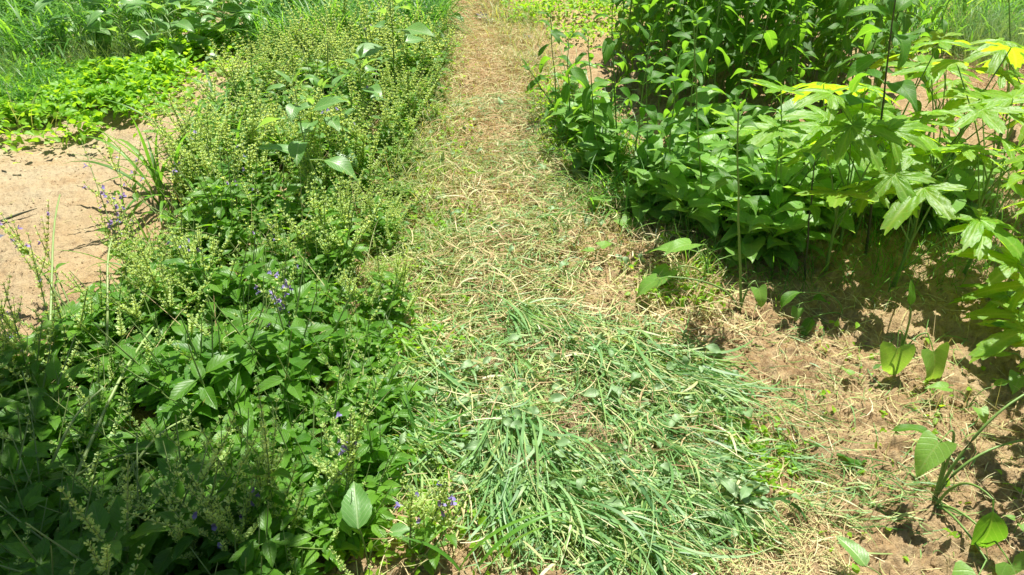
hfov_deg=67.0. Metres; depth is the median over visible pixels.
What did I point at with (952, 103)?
lobed leaf plant
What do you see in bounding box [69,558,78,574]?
leafy herb
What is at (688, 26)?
tall leafy plant
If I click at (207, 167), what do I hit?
seeding herb
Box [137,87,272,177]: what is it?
seeding herb
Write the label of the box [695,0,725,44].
tall leafy plant
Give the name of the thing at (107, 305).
fallen stalk
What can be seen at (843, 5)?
tall leafy plant
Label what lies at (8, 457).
leafy herb
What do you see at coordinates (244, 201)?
sprawling herb
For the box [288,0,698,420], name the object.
path edge grass
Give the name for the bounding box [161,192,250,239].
leafy herb
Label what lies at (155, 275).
seeding herb
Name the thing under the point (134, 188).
sprawling herb
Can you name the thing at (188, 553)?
seeding herb
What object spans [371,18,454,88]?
seeding herb
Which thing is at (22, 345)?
sprawling herb
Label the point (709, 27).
tall leafy plant
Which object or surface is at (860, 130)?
lobed leaf plant
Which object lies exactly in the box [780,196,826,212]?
heart leaved plant
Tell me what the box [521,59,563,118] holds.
leaning stem plant
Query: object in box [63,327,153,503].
fallen stalk
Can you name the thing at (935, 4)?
bed grass
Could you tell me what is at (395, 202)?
seeding herb
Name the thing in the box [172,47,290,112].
grass clump
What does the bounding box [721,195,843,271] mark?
heart leaved plant
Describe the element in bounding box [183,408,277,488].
leafy herb
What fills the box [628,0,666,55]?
tall leafy plant
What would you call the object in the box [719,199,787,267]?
heart leaved plant
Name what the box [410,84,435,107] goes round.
seeding herb
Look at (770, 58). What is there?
tall leafy plant
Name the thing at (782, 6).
tall leafy plant
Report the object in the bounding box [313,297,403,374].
leafy herb
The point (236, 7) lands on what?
bushy vegetable
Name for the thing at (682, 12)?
tall leafy plant
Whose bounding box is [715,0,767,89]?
tall leafy plant
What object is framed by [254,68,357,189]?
broad leaved weed
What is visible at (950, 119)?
lobed leaf plant
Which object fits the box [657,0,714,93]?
tall leafy plant
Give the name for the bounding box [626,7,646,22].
tall leafy plant
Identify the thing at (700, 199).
heart leaved plant
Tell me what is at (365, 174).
seeding herb
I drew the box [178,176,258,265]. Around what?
leafy herb
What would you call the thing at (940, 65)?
lobed leaf plant
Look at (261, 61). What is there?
seeding herb
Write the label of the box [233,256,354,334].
leafy herb
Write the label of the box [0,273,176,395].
leafy herb
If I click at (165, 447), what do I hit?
leafy herb
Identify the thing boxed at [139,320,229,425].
leafy herb
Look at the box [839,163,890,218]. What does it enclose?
heart leaved plant
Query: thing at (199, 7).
bushy vegetable
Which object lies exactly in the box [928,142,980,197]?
heart leaved plant
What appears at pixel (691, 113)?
heart leaved plant
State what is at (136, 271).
seeding herb
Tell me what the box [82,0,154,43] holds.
bushy vegetable
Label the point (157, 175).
grass clump
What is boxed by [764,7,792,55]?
tall leafy plant
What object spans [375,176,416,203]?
leafy herb
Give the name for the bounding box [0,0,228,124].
tall grass
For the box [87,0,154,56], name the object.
bushy vegetable
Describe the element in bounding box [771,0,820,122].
tall leafy plant
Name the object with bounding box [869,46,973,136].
lobed leaf plant
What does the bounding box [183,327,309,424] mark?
leafy herb
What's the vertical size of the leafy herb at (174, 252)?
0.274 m
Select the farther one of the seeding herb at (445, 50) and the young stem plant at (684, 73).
the seeding herb at (445, 50)
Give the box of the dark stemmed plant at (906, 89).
[821,0,932,254]
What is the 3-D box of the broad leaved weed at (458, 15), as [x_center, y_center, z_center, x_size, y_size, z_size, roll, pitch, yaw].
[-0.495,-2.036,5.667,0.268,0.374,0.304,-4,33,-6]
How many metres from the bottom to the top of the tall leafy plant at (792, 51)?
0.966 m
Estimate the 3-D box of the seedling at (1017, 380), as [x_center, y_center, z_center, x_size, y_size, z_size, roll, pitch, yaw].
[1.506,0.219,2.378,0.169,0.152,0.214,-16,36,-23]
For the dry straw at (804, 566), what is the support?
on the ground at (76, 232)
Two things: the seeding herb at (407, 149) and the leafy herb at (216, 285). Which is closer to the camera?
the leafy herb at (216, 285)
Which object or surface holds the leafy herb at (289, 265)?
on the ground at (76, 232)
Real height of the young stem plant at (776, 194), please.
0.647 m
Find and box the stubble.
[0,18,1023,563]
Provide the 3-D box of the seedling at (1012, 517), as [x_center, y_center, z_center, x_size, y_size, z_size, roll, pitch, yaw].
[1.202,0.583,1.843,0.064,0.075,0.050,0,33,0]
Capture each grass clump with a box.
[0,80,80,137]
[59,96,260,239]
[63,206,167,271]
[92,88,247,151]
[156,84,300,170]
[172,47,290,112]
[195,55,381,169]
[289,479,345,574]
[361,383,481,475]
[400,508,567,574]
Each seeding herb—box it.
[89,196,202,285]
[99,219,210,349]
[105,235,216,325]
[107,438,271,570]
[122,378,361,567]
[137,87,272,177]
[151,132,228,214]
[167,112,274,192]
[170,76,279,160]
[191,39,266,111]
[196,75,285,184]
[200,29,289,100]
[201,74,278,147]
[225,11,300,64]
[239,47,283,83]
[248,20,293,73]
[248,40,302,95]
[248,79,328,180]
[248,97,315,167]
[249,46,319,103]
[261,27,346,86]
[269,128,360,203]
[270,28,355,93]
[271,170,387,274]
[272,12,322,61]
[280,4,355,59]
[281,0,369,41]
[284,111,346,158]
[287,87,377,149]
[297,25,345,77]
[300,119,387,204]
[301,105,394,153]
[301,170,382,240]
[306,13,355,62]
[309,9,431,82]
[318,0,406,66]
[325,34,385,114]
[328,545,372,574]
[330,87,387,126]
[332,27,382,90]
[332,239,427,326]
[346,175,435,228]
[350,249,403,293]
[351,196,424,262]
[353,174,411,249]
[355,0,419,54]
[358,83,422,160]
[363,5,454,77]
[363,58,420,103]
[367,17,424,54]
[367,50,422,114]
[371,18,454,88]
[372,124,437,182]
[380,65,441,128]
[382,92,424,141]
[402,1,455,56]
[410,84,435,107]
[411,56,453,103]
[412,94,446,124]
[422,22,469,57]
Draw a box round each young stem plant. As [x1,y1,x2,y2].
[532,4,571,103]
[548,30,592,142]
[565,28,613,142]
[589,0,635,142]
[613,22,669,184]
[615,56,672,172]
[636,47,697,186]
[655,4,733,196]
[668,13,721,146]
[707,94,771,305]
[749,94,808,233]
[801,150,837,280]
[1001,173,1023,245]
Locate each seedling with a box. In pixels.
[341,481,413,564]
[536,195,636,236]
[580,241,611,261]
[636,273,766,311]
[645,238,744,292]
[780,291,842,337]
[791,294,829,320]
[836,536,923,574]
[841,364,880,383]
[880,280,949,381]
[892,394,1023,499]
[924,378,1010,423]
[935,482,1023,574]
[971,321,1023,394]
[1002,515,1023,533]
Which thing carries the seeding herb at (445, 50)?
on the ground at (76, 232)
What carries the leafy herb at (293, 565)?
on the ground at (76, 232)
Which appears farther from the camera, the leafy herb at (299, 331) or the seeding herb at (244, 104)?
the seeding herb at (244, 104)
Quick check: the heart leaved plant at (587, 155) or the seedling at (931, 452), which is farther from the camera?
the heart leaved plant at (587, 155)
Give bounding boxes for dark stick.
[0,208,36,221]
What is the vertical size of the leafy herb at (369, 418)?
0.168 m
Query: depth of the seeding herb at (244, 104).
3.69 m
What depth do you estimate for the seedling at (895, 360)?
2.33 m
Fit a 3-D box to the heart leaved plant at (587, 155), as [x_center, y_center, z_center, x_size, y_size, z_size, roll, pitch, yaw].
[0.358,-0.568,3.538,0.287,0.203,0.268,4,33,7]
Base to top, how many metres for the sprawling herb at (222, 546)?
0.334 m
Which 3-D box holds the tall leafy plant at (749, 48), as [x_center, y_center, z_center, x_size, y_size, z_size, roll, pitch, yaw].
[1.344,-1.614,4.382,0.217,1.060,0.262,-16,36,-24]
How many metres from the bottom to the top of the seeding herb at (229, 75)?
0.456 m
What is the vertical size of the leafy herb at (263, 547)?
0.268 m
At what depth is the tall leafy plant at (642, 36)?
4.82 m
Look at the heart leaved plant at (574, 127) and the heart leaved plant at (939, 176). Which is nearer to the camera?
the heart leaved plant at (939, 176)
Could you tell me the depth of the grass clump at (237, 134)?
3.69 m
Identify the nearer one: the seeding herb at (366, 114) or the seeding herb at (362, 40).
the seeding herb at (366, 114)
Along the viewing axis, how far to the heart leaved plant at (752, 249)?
2.84 m
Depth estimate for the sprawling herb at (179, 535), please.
1.73 m
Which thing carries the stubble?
on the ground at (76, 232)
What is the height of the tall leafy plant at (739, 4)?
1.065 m
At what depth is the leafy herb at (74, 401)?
2.15 m
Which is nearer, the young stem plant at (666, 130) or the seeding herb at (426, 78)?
the young stem plant at (666, 130)
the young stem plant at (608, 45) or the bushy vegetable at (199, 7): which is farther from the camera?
the bushy vegetable at (199, 7)
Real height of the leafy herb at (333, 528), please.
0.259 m
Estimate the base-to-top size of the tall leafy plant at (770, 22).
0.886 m
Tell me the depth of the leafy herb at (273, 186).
3.31 m
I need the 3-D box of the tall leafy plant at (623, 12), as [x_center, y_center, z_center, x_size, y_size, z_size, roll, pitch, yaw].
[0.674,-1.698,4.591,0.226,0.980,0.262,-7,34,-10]
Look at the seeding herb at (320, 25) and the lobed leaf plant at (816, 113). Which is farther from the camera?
the seeding herb at (320, 25)
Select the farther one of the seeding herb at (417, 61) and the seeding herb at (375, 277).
the seeding herb at (417, 61)
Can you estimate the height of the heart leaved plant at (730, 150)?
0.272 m
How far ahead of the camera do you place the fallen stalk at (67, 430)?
1.96 m
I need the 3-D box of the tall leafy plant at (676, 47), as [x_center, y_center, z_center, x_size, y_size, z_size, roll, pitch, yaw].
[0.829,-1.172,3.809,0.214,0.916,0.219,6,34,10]
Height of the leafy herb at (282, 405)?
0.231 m
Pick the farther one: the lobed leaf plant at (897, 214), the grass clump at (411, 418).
the lobed leaf plant at (897, 214)
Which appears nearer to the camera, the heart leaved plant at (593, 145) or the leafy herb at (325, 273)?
the leafy herb at (325, 273)
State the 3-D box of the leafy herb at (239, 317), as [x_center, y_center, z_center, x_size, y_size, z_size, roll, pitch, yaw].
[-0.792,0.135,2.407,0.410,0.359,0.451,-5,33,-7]
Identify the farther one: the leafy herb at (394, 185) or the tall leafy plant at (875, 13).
the tall leafy plant at (875, 13)
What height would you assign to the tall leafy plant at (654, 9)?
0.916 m
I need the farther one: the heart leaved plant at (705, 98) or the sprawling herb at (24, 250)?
the heart leaved plant at (705, 98)
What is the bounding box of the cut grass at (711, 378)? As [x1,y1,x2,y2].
[351,86,1013,574]
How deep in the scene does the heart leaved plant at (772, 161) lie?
3.14 m
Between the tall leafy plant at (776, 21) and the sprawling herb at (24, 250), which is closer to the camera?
the sprawling herb at (24, 250)
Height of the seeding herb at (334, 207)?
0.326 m
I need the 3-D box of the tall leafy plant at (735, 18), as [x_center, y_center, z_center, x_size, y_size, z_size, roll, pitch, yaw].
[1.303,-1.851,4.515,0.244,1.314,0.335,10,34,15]
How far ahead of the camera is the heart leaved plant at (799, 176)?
3.07 m
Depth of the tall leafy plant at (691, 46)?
4.18 m
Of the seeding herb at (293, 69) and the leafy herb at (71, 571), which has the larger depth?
the seeding herb at (293, 69)
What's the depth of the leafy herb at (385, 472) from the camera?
1.94 m
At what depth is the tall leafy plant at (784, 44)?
4.36 m
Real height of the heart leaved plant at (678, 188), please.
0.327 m
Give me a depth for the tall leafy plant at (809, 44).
4.61 m
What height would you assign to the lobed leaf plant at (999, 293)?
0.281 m
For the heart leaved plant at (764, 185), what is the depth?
3.03 m
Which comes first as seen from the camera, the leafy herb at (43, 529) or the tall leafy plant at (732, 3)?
the leafy herb at (43, 529)
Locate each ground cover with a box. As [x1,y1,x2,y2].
[0,10,276,163]
[500,0,672,44]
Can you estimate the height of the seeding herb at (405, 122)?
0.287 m
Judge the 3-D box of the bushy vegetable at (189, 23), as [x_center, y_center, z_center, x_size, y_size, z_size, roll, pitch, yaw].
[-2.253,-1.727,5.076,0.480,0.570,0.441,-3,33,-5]
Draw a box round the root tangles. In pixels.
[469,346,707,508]
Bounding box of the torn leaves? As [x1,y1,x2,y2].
[390,96,812,557]
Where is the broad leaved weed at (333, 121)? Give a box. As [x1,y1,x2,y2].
[295,74,357,167]
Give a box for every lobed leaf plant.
[695,78,908,205]
[766,82,909,182]
[773,39,978,237]
[775,115,937,271]
[778,85,930,250]
[820,93,980,159]
[822,42,1023,246]
[828,144,1023,286]
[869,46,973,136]
[876,29,1023,169]
[883,54,1023,214]
[910,59,1023,217]
[923,84,1023,274]
[947,245,1023,369]
[962,0,1023,177]
[964,44,1023,184]
[985,27,1023,140]
[999,147,1023,188]
[1001,201,1023,217]
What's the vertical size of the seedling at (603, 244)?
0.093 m
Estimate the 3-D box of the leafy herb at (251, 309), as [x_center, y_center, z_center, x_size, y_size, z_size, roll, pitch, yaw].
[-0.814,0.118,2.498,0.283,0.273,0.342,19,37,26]
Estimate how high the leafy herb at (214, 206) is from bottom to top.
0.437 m
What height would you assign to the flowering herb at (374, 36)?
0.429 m
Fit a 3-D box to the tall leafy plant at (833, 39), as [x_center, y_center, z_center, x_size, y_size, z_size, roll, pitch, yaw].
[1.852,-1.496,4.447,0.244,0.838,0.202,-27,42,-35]
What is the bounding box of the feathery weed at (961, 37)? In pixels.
[0,0,1023,93]
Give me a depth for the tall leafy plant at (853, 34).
4.53 m
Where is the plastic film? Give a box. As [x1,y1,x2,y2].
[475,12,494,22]
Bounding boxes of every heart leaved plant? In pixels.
[542,81,613,123]
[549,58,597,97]
[560,113,623,148]
[561,135,619,181]
[571,118,638,176]
[588,111,633,159]
[620,126,691,171]
[620,166,671,227]
[625,134,700,196]
[634,147,727,218]
[647,147,706,203]
[647,178,725,238]
[650,174,695,220]
[658,88,719,154]
[660,152,730,174]
[662,140,731,168]
[664,135,685,148]
[665,106,711,137]
[673,175,697,227]
[677,134,739,173]
[679,116,733,143]
[684,104,738,149]
[685,165,741,224]
[690,111,751,140]
[694,179,760,233]
[698,105,752,144]
[699,118,717,129]
[708,198,812,262]
[709,101,732,118]
[709,134,752,187]
[715,195,789,268]
[719,158,802,216]
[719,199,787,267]
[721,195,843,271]
[722,132,735,150]
[723,157,811,202]
[725,121,757,157]
[731,158,816,211]
[731,168,796,201]
[735,182,764,195]
[736,143,773,191]
[742,154,779,186]
[745,94,818,124]
[747,169,841,213]
[756,166,834,240]
[756,206,810,252]
[757,98,803,148]
[773,119,810,146]
[774,128,806,164]
[775,139,822,173]
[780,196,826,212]
[783,153,837,182]
[799,161,846,190]
[807,157,854,232]
[815,164,881,214]
[821,128,855,180]
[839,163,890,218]
[867,146,937,209]
[874,136,889,167]
[881,147,953,215]
[918,178,966,233]
[919,190,965,229]
[921,159,1005,228]
[927,141,1016,175]
[927,153,953,166]
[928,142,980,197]
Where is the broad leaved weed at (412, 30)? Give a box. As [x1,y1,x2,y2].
[354,0,434,88]
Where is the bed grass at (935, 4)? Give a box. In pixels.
[515,0,1023,311]
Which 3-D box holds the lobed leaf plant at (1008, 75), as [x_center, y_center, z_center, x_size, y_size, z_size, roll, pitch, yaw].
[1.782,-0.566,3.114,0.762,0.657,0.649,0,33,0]
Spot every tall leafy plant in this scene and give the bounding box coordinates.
[602,0,634,77]
[607,0,641,88]
[609,2,650,49]
[612,0,650,95]
[618,0,661,94]
[623,0,652,61]
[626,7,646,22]
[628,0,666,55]
[630,0,665,84]
[633,0,667,58]
[638,0,672,104]
[640,0,690,102]
[642,0,684,112]
[646,0,710,95]
[657,0,700,91]
[657,0,700,108]
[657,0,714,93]
[663,1,699,26]
[665,2,687,49]
[672,0,744,119]
[673,0,724,103]
[679,0,745,102]
[680,0,739,102]
[681,0,707,62]
[689,3,755,88]
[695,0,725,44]
[697,0,730,79]
[707,0,738,56]
[709,0,773,103]
[709,3,747,85]
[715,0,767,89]
[725,0,774,100]
[725,0,791,117]
[726,0,764,84]
[740,0,771,69]
[741,0,815,115]
[742,1,779,74]
[750,6,793,56]
[751,0,790,64]
[753,0,817,102]
[755,5,812,94]
[757,0,805,102]
[761,0,803,67]
[764,0,808,106]
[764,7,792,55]
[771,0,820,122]
[774,5,815,62]
[777,0,822,84]
[799,2,837,79]
[803,0,881,94]
[804,0,840,82]
[804,0,852,81]
[805,3,856,81]
[806,0,829,38]
[809,3,828,50]
[810,6,868,106]
[811,19,837,53]
[815,16,852,61]
[818,0,862,81]
[820,0,866,111]
[825,18,862,49]
[834,0,883,78]
[834,0,898,112]
[846,0,911,85]
[853,0,914,76]
[855,0,925,102]
[859,0,891,57]
[864,0,924,87]
[870,5,916,86]
[893,0,966,115]
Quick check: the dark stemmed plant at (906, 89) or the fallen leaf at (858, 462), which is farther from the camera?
the dark stemmed plant at (906, 89)
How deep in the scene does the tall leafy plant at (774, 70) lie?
3.87 m
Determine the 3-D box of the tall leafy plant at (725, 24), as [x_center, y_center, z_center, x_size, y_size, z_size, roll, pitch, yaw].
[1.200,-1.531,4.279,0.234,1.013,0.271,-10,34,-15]
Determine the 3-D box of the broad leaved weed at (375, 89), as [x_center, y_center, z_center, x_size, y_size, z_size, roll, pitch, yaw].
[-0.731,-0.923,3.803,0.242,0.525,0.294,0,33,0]
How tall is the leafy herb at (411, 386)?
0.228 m
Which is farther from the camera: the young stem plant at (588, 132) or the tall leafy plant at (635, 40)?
the tall leafy plant at (635, 40)
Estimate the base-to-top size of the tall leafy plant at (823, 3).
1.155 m
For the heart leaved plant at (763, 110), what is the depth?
3.62 m
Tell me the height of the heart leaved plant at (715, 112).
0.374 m
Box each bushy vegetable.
[34,0,110,52]
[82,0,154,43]
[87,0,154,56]
[116,0,212,55]
[144,0,191,36]
[152,0,213,27]
[158,0,224,58]
[185,0,265,66]
[194,0,265,35]
[215,0,278,49]
[221,0,252,23]
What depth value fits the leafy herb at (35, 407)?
1.94 m
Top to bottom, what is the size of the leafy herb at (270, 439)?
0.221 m
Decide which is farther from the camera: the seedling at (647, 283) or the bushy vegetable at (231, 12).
the bushy vegetable at (231, 12)
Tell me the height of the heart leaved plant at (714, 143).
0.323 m
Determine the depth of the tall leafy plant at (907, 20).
3.78 m
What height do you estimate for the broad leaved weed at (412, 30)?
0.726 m
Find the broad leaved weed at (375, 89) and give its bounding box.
[332,45,388,127]
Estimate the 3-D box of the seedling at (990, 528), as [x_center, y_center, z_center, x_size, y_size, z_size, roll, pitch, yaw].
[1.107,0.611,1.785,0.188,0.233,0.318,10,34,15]
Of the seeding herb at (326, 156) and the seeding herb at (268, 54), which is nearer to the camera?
the seeding herb at (326, 156)
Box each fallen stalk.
[43,388,102,478]
[47,194,60,356]
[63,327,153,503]
[66,453,161,480]
[105,238,112,354]
[107,418,190,505]
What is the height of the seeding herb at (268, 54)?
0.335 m
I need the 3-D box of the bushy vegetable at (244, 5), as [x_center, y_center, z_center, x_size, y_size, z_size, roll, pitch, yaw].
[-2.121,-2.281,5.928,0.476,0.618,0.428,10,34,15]
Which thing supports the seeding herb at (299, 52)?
on the ground at (76, 232)
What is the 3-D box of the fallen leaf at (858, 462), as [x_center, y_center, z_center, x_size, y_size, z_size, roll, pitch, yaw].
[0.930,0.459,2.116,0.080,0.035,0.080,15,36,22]
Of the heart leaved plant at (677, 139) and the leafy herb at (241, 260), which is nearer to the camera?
the leafy herb at (241, 260)
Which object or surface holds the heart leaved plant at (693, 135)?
on the ground at (76, 232)
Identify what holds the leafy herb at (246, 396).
on the ground at (76, 232)
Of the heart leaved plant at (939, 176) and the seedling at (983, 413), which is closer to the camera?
the seedling at (983, 413)
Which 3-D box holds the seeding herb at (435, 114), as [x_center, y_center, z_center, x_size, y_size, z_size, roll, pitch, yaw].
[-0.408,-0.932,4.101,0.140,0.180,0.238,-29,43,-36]
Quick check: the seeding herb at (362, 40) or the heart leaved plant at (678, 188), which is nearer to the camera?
the heart leaved plant at (678, 188)
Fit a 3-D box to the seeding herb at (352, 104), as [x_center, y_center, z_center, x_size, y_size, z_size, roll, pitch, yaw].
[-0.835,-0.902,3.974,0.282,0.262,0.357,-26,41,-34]
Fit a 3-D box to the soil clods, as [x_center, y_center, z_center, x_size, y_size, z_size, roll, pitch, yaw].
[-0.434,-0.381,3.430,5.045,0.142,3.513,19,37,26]
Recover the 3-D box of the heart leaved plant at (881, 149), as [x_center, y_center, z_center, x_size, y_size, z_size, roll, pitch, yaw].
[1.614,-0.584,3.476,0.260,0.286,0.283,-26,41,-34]
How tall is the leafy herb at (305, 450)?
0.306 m
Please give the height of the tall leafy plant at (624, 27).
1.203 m
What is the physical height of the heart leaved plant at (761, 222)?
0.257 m
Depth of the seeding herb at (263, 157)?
3.35 m
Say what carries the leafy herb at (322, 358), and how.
on the ground at (76, 232)
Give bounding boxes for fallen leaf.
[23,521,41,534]
[589,266,602,270]
[836,445,866,465]
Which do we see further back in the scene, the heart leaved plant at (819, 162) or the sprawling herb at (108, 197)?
the heart leaved plant at (819, 162)
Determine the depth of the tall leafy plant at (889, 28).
4.48 m
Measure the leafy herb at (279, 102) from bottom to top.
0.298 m
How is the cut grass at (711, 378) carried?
on the ground at (76, 232)
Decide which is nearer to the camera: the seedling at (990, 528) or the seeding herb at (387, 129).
the seedling at (990, 528)
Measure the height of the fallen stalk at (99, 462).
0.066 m
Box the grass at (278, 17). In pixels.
[196,0,509,64]
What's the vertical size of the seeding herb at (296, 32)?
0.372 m
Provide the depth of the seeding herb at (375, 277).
2.77 m
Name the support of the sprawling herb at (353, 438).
on the ground at (76, 232)
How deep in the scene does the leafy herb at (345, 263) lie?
2.73 m
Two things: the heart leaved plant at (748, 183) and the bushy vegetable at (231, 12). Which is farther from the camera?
the bushy vegetable at (231, 12)
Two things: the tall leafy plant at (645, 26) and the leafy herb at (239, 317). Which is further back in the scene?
the tall leafy plant at (645, 26)
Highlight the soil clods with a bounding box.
[0,69,1023,574]
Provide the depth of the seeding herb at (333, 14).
5.07 m
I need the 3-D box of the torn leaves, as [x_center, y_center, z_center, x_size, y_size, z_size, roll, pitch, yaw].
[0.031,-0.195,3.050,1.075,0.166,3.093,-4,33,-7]
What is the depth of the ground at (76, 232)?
2.73 m
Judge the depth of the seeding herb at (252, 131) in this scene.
3.43 m
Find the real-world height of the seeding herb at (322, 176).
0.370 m
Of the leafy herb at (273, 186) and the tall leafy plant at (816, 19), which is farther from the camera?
the tall leafy plant at (816, 19)
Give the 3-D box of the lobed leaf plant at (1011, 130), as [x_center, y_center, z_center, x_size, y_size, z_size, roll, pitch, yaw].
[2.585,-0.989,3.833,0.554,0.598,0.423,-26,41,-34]
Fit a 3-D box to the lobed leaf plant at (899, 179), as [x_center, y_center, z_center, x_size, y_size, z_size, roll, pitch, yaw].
[1.198,-0.267,2.717,0.522,0.592,0.489,0,33,0]
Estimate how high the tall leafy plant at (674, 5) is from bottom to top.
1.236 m
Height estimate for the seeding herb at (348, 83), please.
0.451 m
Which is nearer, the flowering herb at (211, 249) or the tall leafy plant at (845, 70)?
the flowering herb at (211, 249)
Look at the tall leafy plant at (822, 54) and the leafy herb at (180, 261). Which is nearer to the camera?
the leafy herb at (180, 261)
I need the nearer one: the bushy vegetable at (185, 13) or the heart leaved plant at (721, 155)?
the heart leaved plant at (721, 155)
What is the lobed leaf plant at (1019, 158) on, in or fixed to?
on the ground at (76, 232)
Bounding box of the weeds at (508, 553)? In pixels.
[286,41,1023,574]
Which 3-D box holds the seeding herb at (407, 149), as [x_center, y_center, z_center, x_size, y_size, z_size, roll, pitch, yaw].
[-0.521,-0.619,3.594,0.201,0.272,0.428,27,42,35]
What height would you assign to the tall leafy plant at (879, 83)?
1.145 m
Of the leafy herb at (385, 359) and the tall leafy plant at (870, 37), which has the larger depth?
the tall leafy plant at (870, 37)
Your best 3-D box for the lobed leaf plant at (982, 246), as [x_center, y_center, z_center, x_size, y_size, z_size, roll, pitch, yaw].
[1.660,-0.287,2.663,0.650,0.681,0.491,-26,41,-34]
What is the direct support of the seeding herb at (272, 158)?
on the ground at (76, 232)
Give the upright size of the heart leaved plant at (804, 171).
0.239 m
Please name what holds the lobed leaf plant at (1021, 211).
on the ground at (76, 232)
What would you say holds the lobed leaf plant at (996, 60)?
on the ground at (76, 232)
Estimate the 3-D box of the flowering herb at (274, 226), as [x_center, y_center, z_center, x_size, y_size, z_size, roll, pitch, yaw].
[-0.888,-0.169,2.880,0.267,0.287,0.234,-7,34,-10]
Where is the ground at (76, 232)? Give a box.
[0,0,1023,574]
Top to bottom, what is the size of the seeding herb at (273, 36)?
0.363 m
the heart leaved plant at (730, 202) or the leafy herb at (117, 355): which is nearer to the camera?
the leafy herb at (117, 355)
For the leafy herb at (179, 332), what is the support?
on the ground at (76, 232)
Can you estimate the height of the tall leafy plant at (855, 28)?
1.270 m
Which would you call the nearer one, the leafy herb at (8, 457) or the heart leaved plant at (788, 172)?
the leafy herb at (8, 457)
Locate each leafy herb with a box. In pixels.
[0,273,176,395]
[0,322,95,403]
[0,334,88,461]
[0,371,100,517]
[0,397,29,443]
[0,410,138,507]
[0,410,237,574]
[0,414,134,574]
[0,418,44,532]
[0,467,125,574]
[0,496,60,572]
[7,362,120,452]
[11,333,158,474]
[27,246,150,362]
[33,385,147,549]
[56,253,144,329]
[65,332,154,401]
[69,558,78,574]
[75,343,148,409]
[76,364,255,494]
[87,397,235,484]
[92,282,289,434]
[100,183,267,334]
[105,415,258,574]
[107,561,146,574]
[114,287,226,407]
[134,145,264,252]
[136,213,241,278]
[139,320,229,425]
[153,223,285,342]
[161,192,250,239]
[161,375,296,449]
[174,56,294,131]
[175,249,355,406]
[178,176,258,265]
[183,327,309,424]
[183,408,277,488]
[184,501,295,574]
[194,146,312,223]
[202,265,293,350]
[206,276,322,394]
[215,158,344,246]
[220,234,293,314]
[223,365,333,429]
[227,223,298,278]
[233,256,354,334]
[233,373,370,517]
[238,213,319,284]
[238,395,317,486]
[238,400,308,493]
[241,91,294,143]
[251,86,308,129]
[253,78,292,113]
[257,165,347,220]
[260,519,325,574]
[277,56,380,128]
[277,320,405,426]
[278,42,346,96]
[284,220,369,297]
[285,450,402,573]
[287,241,349,306]
[291,307,354,381]
[292,161,362,225]
[304,339,416,433]
[308,393,448,507]
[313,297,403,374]
[314,273,405,363]
[315,345,427,433]
[324,61,394,108]
[339,465,390,496]
[341,374,410,452]
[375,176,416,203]
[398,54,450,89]
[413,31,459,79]
[434,49,450,68]
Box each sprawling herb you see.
[0,199,69,315]
[0,229,74,396]
[0,282,55,399]
[79,138,132,287]
[94,138,185,232]
[131,449,216,573]
[169,456,298,569]
[203,122,268,226]
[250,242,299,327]
[309,377,375,499]
[394,451,475,574]
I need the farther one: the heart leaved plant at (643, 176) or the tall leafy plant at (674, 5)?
the tall leafy plant at (674, 5)
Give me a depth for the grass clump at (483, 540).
1.72 m
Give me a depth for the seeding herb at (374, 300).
2.56 m
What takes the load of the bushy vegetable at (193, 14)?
on the ground at (76, 232)
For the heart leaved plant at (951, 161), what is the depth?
3.39 m
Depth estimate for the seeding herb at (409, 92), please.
3.99 m
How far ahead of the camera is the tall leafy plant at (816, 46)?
4.89 m
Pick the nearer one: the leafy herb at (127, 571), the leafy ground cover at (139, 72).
the leafy herb at (127, 571)
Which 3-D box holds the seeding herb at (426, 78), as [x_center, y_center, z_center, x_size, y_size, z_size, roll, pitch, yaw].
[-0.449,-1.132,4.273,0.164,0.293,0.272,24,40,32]
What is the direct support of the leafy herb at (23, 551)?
on the ground at (76, 232)
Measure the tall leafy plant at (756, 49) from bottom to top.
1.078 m
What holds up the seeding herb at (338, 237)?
on the ground at (76, 232)
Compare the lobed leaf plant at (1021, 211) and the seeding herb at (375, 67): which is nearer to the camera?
the lobed leaf plant at (1021, 211)
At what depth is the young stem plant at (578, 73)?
3.69 m
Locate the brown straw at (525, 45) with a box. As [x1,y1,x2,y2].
[418,0,1023,178]
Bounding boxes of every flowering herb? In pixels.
[113,211,233,281]
[144,101,220,206]
[231,46,271,91]
[233,200,304,261]
[269,2,317,57]
[311,77,388,184]
[352,0,389,43]
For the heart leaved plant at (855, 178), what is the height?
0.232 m
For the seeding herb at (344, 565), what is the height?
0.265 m
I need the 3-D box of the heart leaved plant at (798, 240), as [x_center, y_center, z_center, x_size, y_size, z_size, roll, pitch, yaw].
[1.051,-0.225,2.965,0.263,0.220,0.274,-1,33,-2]
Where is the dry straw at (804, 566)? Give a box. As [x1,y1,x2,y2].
[0,0,1023,574]
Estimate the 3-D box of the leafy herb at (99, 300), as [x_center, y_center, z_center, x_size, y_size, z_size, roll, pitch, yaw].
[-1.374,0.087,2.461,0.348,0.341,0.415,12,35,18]
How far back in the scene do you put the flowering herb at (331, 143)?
3.43 m
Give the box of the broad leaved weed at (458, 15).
[429,0,463,30]
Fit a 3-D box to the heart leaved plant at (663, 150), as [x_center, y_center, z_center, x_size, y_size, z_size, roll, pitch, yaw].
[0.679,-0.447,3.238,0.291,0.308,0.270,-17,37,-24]
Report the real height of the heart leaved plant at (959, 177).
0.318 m
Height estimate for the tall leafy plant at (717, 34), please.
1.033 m

